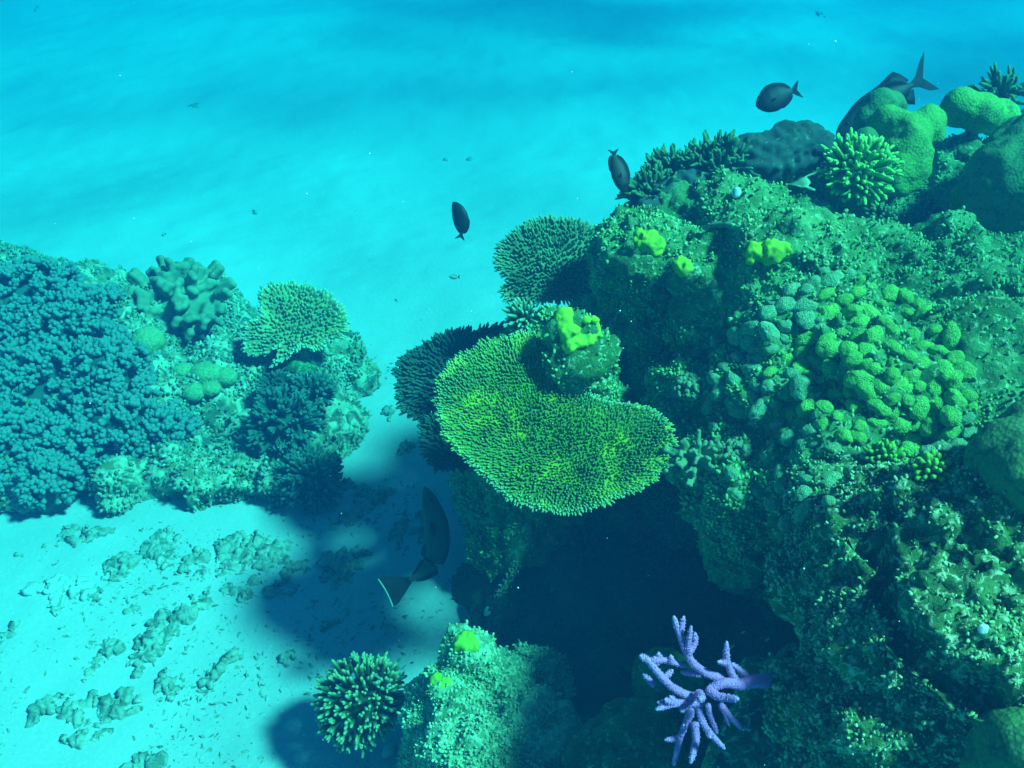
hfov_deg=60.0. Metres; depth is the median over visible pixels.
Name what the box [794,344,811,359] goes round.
dome coral
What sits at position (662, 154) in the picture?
coral bush
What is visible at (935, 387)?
dome coral
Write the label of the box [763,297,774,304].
dome coral
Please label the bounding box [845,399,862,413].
dome coral
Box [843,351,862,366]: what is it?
dome coral
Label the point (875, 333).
dome coral
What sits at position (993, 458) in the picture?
boulder coral
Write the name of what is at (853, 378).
dome coral
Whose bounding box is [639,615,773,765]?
staghorn coral
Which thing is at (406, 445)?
rubble
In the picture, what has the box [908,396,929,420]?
dome coral
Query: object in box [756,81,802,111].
fish
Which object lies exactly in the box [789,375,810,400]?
dome coral
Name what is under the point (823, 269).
dome coral
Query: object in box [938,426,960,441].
dome coral
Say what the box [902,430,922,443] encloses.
dome coral
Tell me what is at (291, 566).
rubble
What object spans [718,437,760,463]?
knobby coral
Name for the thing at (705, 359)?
dome coral
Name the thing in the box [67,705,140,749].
rubble
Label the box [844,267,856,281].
dome coral
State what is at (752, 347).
dome coral
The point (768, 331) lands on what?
dome coral
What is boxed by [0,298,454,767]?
coral grit
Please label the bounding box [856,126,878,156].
boulder coral
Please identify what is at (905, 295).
dome coral
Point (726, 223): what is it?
coral branch
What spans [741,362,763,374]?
dome coral
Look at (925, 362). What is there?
dome coral
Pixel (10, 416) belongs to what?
knobby coral
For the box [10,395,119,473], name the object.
knobby coral
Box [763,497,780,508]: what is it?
dome coral
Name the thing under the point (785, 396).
dome coral
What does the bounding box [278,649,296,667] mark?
rubble
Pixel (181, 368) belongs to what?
boulder coral
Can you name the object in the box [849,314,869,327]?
dome coral
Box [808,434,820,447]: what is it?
dome coral
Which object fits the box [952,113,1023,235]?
boulder coral
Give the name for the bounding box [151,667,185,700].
rubble
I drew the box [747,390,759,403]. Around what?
dome coral
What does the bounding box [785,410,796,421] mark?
dome coral
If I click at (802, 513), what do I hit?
dome coral
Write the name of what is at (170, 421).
knobby coral
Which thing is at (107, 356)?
knobby coral
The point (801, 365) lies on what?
dome coral
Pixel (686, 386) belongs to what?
knobby coral
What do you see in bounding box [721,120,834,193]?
coral
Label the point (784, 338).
dome coral
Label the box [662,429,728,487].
leather coral
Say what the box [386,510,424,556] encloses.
rubble
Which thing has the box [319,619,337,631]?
rubble
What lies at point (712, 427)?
dome coral
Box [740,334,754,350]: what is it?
dome coral
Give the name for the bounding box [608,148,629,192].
fish
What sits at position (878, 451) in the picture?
finger coral
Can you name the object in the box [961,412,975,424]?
dome coral
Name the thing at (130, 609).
rubble
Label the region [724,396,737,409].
dome coral
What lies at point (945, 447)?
dome coral
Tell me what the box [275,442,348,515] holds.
coral bush
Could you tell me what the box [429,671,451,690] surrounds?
sponge
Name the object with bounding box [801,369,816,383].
dome coral
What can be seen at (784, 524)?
dome coral
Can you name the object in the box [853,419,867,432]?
dome coral
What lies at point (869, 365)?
dome coral
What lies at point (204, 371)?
boulder coral
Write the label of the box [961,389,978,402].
dome coral
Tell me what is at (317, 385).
coral bush
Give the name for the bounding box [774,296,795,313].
dome coral
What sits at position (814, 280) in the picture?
dome coral
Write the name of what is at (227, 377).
boulder coral
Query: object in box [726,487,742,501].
dome coral
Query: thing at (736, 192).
shell
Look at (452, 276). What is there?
fish
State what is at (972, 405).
dome coral
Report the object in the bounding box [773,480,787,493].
dome coral
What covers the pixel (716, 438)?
dome coral
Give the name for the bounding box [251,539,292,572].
rubble
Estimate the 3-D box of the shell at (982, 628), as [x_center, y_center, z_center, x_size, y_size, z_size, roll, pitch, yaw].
[0.712,0.370,1.339,0.015,0.018,0.010,57,19,22]
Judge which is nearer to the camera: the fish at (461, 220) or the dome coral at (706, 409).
the dome coral at (706, 409)
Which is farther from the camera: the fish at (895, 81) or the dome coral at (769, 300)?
the fish at (895, 81)
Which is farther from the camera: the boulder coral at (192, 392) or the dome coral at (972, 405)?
the boulder coral at (192, 392)
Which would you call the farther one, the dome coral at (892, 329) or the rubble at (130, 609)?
the rubble at (130, 609)
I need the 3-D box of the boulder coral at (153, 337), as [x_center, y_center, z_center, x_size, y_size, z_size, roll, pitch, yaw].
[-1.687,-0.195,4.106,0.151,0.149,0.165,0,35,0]
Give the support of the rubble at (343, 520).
on the sea floor
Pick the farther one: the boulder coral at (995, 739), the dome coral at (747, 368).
the dome coral at (747, 368)
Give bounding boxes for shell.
[732,187,740,198]
[977,624,988,633]
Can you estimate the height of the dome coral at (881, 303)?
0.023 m
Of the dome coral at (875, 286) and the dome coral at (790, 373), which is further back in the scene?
the dome coral at (875, 286)
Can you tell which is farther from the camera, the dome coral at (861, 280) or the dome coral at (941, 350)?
the dome coral at (861, 280)
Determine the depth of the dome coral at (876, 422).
2.12 m
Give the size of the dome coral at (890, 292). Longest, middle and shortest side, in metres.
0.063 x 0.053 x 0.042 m
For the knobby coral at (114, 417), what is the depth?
3.83 m
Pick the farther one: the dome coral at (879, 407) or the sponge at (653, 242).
the sponge at (653, 242)
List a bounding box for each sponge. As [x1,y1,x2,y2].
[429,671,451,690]
[453,630,479,651]
[553,306,601,353]
[631,228,666,257]
[672,255,693,277]
[744,238,793,266]
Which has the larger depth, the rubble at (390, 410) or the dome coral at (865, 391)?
the rubble at (390, 410)
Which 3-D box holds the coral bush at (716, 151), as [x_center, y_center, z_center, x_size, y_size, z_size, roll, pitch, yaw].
[0.702,-0.743,3.018,0.289,0.222,0.299,-3,47,-11]
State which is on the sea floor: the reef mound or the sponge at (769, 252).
the reef mound
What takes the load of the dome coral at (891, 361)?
on the reef wall
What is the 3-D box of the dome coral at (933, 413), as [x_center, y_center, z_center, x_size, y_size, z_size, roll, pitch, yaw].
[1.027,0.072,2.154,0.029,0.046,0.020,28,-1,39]
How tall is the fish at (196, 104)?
0.041 m
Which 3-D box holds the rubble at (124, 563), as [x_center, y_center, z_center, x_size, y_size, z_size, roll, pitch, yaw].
[-1.496,0.700,3.505,0.237,0.078,0.142,-27,43,-33]
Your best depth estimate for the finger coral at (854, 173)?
2.79 m
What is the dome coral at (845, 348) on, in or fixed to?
on the reef wall
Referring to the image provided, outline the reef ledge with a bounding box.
[758,433,1023,767]
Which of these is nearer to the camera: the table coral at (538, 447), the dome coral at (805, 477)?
the dome coral at (805, 477)
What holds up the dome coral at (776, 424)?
on the reef wall
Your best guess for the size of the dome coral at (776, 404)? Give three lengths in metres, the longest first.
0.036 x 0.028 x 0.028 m
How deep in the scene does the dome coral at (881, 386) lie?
2.12 m
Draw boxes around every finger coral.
[310,651,406,758]
[502,297,537,332]
[816,127,903,205]
[860,439,905,464]
[863,202,897,222]
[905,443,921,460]
[907,449,952,490]
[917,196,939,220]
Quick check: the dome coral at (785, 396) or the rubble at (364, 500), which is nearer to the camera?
the dome coral at (785, 396)
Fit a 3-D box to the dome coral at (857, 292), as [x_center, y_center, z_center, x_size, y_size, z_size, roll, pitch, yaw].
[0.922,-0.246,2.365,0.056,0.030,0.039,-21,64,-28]
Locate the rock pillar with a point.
(485, 706)
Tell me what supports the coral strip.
attached to the reef wall
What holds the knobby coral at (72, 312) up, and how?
on the reef mound
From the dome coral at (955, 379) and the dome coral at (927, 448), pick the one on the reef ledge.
the dome coral at (927, 448)
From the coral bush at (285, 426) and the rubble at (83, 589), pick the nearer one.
the rubble at (83, 589)
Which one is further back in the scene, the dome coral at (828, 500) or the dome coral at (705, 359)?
the dome coral at (705, 359)
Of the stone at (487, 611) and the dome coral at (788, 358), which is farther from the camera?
the stone at (487, 611)
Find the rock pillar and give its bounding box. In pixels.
[396,619,583,767]
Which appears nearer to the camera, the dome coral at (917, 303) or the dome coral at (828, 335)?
the dome coral at (828, 335)
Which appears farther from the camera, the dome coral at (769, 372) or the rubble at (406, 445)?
the rubble at (406, 445)
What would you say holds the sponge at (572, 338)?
on the reef wall
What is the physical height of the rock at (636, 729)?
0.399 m
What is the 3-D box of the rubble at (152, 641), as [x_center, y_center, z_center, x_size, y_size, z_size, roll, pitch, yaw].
[-1.258,0.892,3.222,0.164,0.094,0.420,18,39,24]
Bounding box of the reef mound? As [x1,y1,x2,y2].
[0,240,382,517]
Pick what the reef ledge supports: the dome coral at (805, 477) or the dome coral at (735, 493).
the dome coral at (805, 477)
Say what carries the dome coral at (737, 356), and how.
on the reef wall
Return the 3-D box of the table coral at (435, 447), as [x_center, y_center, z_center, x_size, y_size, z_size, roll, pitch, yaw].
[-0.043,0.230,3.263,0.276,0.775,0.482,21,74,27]
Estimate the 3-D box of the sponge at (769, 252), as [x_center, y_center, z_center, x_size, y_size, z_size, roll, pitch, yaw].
[0.695,-0.357,2.397,0.131,0.076,0.076,13,37,18]
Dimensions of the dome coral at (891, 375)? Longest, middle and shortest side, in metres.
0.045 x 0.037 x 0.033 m
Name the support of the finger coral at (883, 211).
on the reef wall
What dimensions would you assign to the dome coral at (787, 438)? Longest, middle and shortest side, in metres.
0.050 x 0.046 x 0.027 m
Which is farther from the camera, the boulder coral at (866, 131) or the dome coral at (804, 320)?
the boulder coral at (866, 131)
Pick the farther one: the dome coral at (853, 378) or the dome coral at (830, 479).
the dome coral at (853, 378)
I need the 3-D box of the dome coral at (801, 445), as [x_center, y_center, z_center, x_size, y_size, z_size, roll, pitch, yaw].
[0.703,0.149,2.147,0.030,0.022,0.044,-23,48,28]
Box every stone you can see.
[382,743,396,758]
[484,606,490,615]
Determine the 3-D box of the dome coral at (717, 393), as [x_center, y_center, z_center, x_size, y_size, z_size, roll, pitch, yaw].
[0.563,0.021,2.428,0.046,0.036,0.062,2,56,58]
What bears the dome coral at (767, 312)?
on the reef wall
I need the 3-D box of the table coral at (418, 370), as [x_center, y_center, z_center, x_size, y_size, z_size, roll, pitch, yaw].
[-0.010,0.062,3.279,0.870,0.673,0.324,-16,38,-22]
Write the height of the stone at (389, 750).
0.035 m
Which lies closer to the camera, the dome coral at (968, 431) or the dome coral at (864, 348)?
the dome coral at (968, 431)
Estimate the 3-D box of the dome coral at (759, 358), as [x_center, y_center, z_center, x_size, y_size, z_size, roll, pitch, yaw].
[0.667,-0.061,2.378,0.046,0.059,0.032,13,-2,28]
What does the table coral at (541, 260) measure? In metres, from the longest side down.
0.569 x 0.512 x 0.338 m
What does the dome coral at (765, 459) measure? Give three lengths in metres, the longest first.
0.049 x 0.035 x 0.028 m
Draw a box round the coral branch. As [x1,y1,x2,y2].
[703,212,753,237]
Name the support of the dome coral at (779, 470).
on the reef wall
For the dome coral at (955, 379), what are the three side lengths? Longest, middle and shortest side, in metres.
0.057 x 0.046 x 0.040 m
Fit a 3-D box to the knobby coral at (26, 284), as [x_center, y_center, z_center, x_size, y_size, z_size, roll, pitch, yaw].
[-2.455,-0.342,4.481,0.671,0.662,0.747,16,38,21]
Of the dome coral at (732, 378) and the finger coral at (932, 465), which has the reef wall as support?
the dome coral at (732, 378)
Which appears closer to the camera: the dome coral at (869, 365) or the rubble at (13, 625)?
the dome coral at (869, 365)
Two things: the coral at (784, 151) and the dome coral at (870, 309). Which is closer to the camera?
the dome coral at (870, 309)
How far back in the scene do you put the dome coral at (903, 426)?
2.12 m
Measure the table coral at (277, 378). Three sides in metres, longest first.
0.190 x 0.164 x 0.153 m
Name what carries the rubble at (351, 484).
on the sea floor
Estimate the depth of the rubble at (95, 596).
3.35 m
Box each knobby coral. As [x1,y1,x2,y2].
[0,254,87,340]
[0,330,71,412]
[0,398,45,496]
[7,448,90,514]
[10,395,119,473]
[22,281,127,342]
[53,321,167,408]
[71,368,166,463]
[129,398,202,458]
[671,372,704,402]
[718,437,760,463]
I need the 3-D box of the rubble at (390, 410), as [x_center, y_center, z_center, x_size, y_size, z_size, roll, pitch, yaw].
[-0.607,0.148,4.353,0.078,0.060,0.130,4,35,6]
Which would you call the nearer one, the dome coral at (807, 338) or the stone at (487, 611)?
the dome coral at (807, 338)
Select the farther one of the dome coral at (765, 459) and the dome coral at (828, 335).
the dome coral at (828, 335)
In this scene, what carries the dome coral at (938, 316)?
on the reef wall
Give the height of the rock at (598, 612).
1.283 m
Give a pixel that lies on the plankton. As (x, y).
(637, 406)
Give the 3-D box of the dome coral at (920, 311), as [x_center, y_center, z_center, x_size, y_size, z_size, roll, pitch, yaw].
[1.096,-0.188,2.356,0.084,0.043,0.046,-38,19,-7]
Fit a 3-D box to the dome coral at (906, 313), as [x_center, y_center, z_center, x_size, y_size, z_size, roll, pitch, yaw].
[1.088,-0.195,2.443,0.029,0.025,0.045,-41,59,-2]
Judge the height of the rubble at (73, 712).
0.071 m
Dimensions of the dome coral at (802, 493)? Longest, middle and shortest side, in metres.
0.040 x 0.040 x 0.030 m
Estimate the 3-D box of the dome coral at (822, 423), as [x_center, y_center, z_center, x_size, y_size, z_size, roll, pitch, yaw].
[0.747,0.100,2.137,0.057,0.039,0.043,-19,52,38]
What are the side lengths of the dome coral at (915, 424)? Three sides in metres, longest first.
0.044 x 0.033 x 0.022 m
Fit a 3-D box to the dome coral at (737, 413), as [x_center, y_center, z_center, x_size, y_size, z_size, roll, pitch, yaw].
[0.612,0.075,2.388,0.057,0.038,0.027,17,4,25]
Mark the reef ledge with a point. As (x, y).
(930, 677)
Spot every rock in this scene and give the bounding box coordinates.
[446,534,799,763]
[559,646,710,767]
[701,641,799,767]
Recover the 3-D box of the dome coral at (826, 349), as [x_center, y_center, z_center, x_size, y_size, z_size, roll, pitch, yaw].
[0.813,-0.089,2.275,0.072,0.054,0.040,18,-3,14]
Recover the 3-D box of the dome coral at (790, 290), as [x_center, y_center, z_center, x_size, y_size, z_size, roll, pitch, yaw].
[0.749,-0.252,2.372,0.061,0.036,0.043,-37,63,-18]
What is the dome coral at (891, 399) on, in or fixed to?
on the reef wall
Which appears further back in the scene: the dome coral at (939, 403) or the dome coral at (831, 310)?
the dome coral at (831, 310)
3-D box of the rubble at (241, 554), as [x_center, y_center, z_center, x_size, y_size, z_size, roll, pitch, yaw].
[-1.094,0.685,3.533,0.173,0.078,0.259,0,35,0]
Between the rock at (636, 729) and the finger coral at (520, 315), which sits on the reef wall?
the finger coral at (520, 315)
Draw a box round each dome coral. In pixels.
[701,399,713,415]
[702,355,709,363]
[706,370,721,385]
[708,421,717,432]
[710,381,725,401]
[711,434,720,442]
[717,361,730,371]
[723,466,741,481]
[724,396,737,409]
[726,325,741,346]
[726,373,745,385]
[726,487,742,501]
[728,406,744,418]
[730,351,743,361]
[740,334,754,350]
[741,319,759,335]
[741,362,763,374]
[745,309,754,320]
[747,343,757,355]
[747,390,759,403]
[748,376,760,392]
[748,397,769,421]
[752,352,765,366]
[758,321,779,341]
[759,305,777,320]
[761,379,774,393]
[761,451,770,468]
[762,366,776,378]
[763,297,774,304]
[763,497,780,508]
[764,343,779,354]
[768,418,785,431]
[770,398,782,409]
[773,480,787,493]
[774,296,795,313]
[774,463,786,479]
[777,318,794,333]
[777,516,791,531]
[778,389,791,402]
[779,429,796,446]
[780,333,788,343]
[781,351,795,365]
[782,282,800,297]
[784,368,800,380]
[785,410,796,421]
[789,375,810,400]
[791,298,818,313]
[792,359,809,373]
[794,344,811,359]
[794,485,812,502]
[794,498,812,524]
[795,311,814,329]
[795,330,819,345]
[795,398,814,418]
[796,438,807,451]
[796,470,812,485]
[800,283,814,293]
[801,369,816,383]
[801,424,816,436]
[806,275,820,286]
[806,355,822,371]
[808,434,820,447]
[812,322,826,334]
[812,417,832,433]
[814,400,833,413]
[815,339,839,359]
[816,287,834,300]
[817,332,834,341]
[818,266,831,274]
[818,303,839,321]
[820,471,841,488]
[821,270,844,287]
[821,359,838,379]
[821,495,835,506]
[824,442,841,452]
[826,388,843,403]
[831,410,843,420]
[835,293,854,305]
[835,327,848,336]
[835,428,852,443]
[838,341,857,357]
[842,304,862,319]
[842,386,852,398]
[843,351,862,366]
[843,370,874,388]
[843,464,852,474]
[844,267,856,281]
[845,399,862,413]
[846,329,866,342]
[849,286,866,298]
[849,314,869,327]
[851,431,867,444]
[853,274,865,285]
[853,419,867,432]
[855,302,880,315]
[855,381,879,401]
[857,357,880,375]
[858,342,875,357]
[862,325,883,343]
[866,283,877,291]
[866,399,891,416]
[866,415,888,427]
[871,376,889,395]
[874,299,888,307]
[876,315,893,326]
[881,284,899,301]
[881,435,894,442]
[882,339,904,355]
[882,407,900,422]
[883,366,900,384]
[883,393,901,406]
[886,324,899,335]
[886,356,897,367]
[893,417,911,434]
[894,375,913,393]
[898,288,913,303]
[900,441,920,457]
[901,307,913,318]
[901,350,918,362]
[901,368,920,383]
[902,394,913,407]
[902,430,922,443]
[903,326,920,343]
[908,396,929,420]
[911,298,925,307]
[911,420,920,431]
[912,302,936,320]
[913,380,926,392]
[914,340,934,350]
[919,417,938,436]
[919,444,937,456]
[920,356,930,369]
[925,314,941,321]
[926,324,942,334]
[926,378,945,396]
[927,345,949,357]
[929,410,939,417]
[930,396,946,410]
[931,441,951,452]
[936,359,954,381]
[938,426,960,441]
[939,405,961,427]
[942,320,960,349]
[942,370,963,389]
[944,388,967,408]
[945,350,964,363]
[947,438,967,447]
[954,361,975,381]
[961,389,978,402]
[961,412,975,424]
[961,425,976,438]
[965,401,977,409]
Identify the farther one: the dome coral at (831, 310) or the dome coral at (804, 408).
the dome coral at (831, 310)
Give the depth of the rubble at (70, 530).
3.63 m
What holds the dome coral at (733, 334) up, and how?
on the reef wall
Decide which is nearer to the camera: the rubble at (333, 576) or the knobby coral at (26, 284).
the rubble at (333, 576)
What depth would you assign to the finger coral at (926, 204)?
3.08 m
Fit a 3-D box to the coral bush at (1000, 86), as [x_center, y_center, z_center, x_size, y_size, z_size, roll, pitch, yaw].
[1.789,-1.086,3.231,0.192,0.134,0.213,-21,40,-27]
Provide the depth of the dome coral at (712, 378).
2.44 m
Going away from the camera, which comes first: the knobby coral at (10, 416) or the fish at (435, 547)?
the fish at (435, 547)
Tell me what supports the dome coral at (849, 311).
on the reef wall
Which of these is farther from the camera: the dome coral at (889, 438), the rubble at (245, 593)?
the rubble at (245, 593)
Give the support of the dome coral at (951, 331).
on the reef wall
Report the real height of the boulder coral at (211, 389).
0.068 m
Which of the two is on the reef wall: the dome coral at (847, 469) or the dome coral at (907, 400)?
the dome coral at (907, 400)
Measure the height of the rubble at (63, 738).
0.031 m
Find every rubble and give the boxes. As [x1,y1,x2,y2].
[0,620,19,645]
[14,552,23,556]
[19,572,98,615]
[24,686,145,728]
[41,523,80,548]
[60,734,67,744]
[65,524,115,547]
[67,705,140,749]
[81,638,125,682]
[90,587,103,602]
[102,543,161,581]
[120,750,168,767]
[123,604,140,614]
[128,591,214,678]
[139,525,180,570]
[143,585,155,594]
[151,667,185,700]
[177,546,210,577]
[198,646,239,689]
[214,538,228,550]
[215,530,259,577]
[220,574,259,603]
[244,529,277,561]
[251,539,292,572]
[262,572,299,599]
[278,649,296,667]
[279,559,310,575]
[315,550,364,589]
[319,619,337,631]
[329,513,370,529]
[329,544,372,570]
[335,477,357,490]
[342,482,397,522]
[381,405,397,421]
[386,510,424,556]
[396,438,415,456]
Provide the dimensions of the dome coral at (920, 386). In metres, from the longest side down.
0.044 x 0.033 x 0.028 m
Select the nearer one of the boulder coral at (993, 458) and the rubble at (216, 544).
the boulder coral at (993, 458)
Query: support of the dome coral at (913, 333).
on the reef wall
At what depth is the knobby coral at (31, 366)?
3.94 m
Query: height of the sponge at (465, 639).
0.057 m
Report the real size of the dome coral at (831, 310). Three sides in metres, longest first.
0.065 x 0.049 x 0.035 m
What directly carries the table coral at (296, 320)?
on the reef mound
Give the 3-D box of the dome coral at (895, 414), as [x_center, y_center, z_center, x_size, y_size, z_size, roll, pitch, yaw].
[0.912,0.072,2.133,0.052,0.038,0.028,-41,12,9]
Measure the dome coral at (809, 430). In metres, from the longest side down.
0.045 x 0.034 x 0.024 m
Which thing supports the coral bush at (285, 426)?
on the reef mound
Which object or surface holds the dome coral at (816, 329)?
on the reef wall
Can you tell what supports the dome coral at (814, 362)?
on the reef wall
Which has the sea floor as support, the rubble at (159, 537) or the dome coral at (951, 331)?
the rubble at (159, 537)
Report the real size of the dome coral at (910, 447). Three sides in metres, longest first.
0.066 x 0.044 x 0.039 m
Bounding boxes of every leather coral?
[126,255,236,340]
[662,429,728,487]
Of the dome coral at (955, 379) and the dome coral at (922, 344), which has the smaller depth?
the dome coral at (955, 379)
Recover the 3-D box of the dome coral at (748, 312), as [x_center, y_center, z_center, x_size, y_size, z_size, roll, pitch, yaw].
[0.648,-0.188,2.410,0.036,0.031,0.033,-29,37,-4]
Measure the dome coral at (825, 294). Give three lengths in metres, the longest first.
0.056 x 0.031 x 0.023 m
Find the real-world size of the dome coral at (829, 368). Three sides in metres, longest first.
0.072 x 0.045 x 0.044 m
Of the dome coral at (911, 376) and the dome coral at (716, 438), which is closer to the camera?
the dome coral at (911, 376)
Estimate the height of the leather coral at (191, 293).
0.399 m
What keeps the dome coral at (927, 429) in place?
on the reef wall
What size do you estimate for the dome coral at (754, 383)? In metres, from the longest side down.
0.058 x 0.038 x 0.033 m
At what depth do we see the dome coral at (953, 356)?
2.16 m
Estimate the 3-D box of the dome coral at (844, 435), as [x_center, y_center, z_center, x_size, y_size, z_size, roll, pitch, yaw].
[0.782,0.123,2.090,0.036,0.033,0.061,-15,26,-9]
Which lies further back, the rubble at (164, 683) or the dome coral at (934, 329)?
the rubble at (164, 683)
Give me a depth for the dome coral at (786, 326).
2.35 m
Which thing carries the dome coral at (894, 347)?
on the reef wall
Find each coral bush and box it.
[239,383,328,457]
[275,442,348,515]
[282,370,337,418]
[615,160,678,207]
[638,137,711,178]
[675,129,760,179]
[968,62,1023,104]
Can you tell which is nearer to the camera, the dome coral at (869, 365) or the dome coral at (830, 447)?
the dome coral at (830, 447)
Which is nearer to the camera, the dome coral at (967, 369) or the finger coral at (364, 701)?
the dome coral at (967, 369)
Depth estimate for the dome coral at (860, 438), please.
2.07 m
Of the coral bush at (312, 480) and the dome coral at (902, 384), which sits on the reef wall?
the dome coral at (902, 384)
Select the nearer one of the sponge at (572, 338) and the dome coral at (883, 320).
the dome coral at (883, 320)
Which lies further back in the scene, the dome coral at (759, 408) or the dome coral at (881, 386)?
the dome coral at (759, 408)
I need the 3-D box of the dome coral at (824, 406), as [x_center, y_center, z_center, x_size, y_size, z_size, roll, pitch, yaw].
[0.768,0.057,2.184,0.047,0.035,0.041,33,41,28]
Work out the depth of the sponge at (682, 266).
2.51 m
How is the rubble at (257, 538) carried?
on the sea floor
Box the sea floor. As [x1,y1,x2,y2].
[0,0,1023,767]
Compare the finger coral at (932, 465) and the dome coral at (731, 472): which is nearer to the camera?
the finger coral at (932, 465)
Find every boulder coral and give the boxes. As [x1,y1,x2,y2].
[130,325,165,354]
[173,362,191,375]
[182,383,204,402]
[189,361,220,382]
[201,381,221,397]
[216,367,237,386]
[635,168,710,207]
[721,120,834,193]
[853,87,907,130]
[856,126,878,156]
[865,103,946,196]
[940,86,1020,135]
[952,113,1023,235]
[959,705,1023,767]
[963,399,1023,514]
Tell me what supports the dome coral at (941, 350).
on the reef wall
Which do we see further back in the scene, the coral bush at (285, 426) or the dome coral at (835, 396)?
the coral bush at (285, 426)
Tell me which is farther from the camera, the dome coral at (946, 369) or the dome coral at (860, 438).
the dome coral at (946, 369)
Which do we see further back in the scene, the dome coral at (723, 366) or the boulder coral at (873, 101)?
the boulder coral at (873, 101)
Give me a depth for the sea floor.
6.92 m
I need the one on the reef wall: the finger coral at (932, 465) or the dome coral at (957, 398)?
the dome coral at (957, 398)
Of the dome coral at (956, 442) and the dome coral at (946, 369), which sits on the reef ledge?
the dome coral at (956, 442)
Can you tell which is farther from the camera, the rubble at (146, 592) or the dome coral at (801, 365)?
the rubble at (146, 592)
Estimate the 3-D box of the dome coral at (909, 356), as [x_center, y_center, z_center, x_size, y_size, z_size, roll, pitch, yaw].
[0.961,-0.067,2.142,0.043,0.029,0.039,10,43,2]
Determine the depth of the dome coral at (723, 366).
2.43 m
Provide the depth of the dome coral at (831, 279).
2.36 m
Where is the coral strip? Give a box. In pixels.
[494,558,524,597]
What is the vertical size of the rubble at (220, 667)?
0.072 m
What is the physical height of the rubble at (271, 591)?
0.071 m
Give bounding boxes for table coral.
[240,279,350,372]
[256,368,294,399]
[390,321,504,421]
[416,410,468,475]
[430,330,678,516]
[493,214,595,306]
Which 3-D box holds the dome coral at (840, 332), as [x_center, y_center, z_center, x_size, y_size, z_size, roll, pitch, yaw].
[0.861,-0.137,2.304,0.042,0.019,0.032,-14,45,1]
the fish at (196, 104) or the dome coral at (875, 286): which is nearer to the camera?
the dome coral at (875, 286)
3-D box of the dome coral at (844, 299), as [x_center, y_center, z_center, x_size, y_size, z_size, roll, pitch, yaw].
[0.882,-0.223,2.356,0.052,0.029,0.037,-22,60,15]
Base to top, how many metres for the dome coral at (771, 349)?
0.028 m
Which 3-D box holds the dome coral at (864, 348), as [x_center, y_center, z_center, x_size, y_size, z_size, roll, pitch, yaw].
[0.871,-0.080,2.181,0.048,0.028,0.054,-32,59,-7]
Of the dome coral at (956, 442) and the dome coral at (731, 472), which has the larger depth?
the dome coral at (731, 472)
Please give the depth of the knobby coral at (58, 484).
3.68 m
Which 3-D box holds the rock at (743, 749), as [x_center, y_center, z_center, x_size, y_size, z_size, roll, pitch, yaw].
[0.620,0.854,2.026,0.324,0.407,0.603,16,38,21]
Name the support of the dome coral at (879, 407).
on the reef wall
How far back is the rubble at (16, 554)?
3.53 m
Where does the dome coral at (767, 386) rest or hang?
on the reef wall
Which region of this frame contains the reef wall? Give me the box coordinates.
[447,130,1023,625]
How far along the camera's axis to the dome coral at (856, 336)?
2.23 m
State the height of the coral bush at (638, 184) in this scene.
0.199 m
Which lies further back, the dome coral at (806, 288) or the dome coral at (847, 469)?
the dome coral at (806, 288)
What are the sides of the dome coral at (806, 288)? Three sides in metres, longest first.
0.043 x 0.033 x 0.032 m
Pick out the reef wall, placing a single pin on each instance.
(963, 268)
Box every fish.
[189,102,198,108]
[378,486,449,606]
[449,274,459,278]
[452,202,469,239]
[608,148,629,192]
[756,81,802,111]
[835,50,938,136]
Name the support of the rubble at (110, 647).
on the sea floor
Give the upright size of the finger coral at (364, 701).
0.275 m
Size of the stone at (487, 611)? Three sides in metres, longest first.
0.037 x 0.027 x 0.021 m
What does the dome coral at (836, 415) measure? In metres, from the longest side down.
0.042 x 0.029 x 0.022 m
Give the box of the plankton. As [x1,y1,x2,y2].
[29,40,960,765]
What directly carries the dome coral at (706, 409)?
on the reef wall
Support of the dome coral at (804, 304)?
on the reef wall
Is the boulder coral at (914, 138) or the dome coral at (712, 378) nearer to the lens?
the dome coral at (712, 378)
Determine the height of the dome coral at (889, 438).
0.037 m
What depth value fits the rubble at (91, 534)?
3.60 m
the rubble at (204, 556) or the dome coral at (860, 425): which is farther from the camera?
the rubble at (204, 556)
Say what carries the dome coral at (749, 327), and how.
on the reef wall
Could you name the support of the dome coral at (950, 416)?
on the reef wall
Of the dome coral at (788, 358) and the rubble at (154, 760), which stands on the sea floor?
the rubble at (154, 760)
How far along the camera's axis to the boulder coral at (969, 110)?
3.10 m

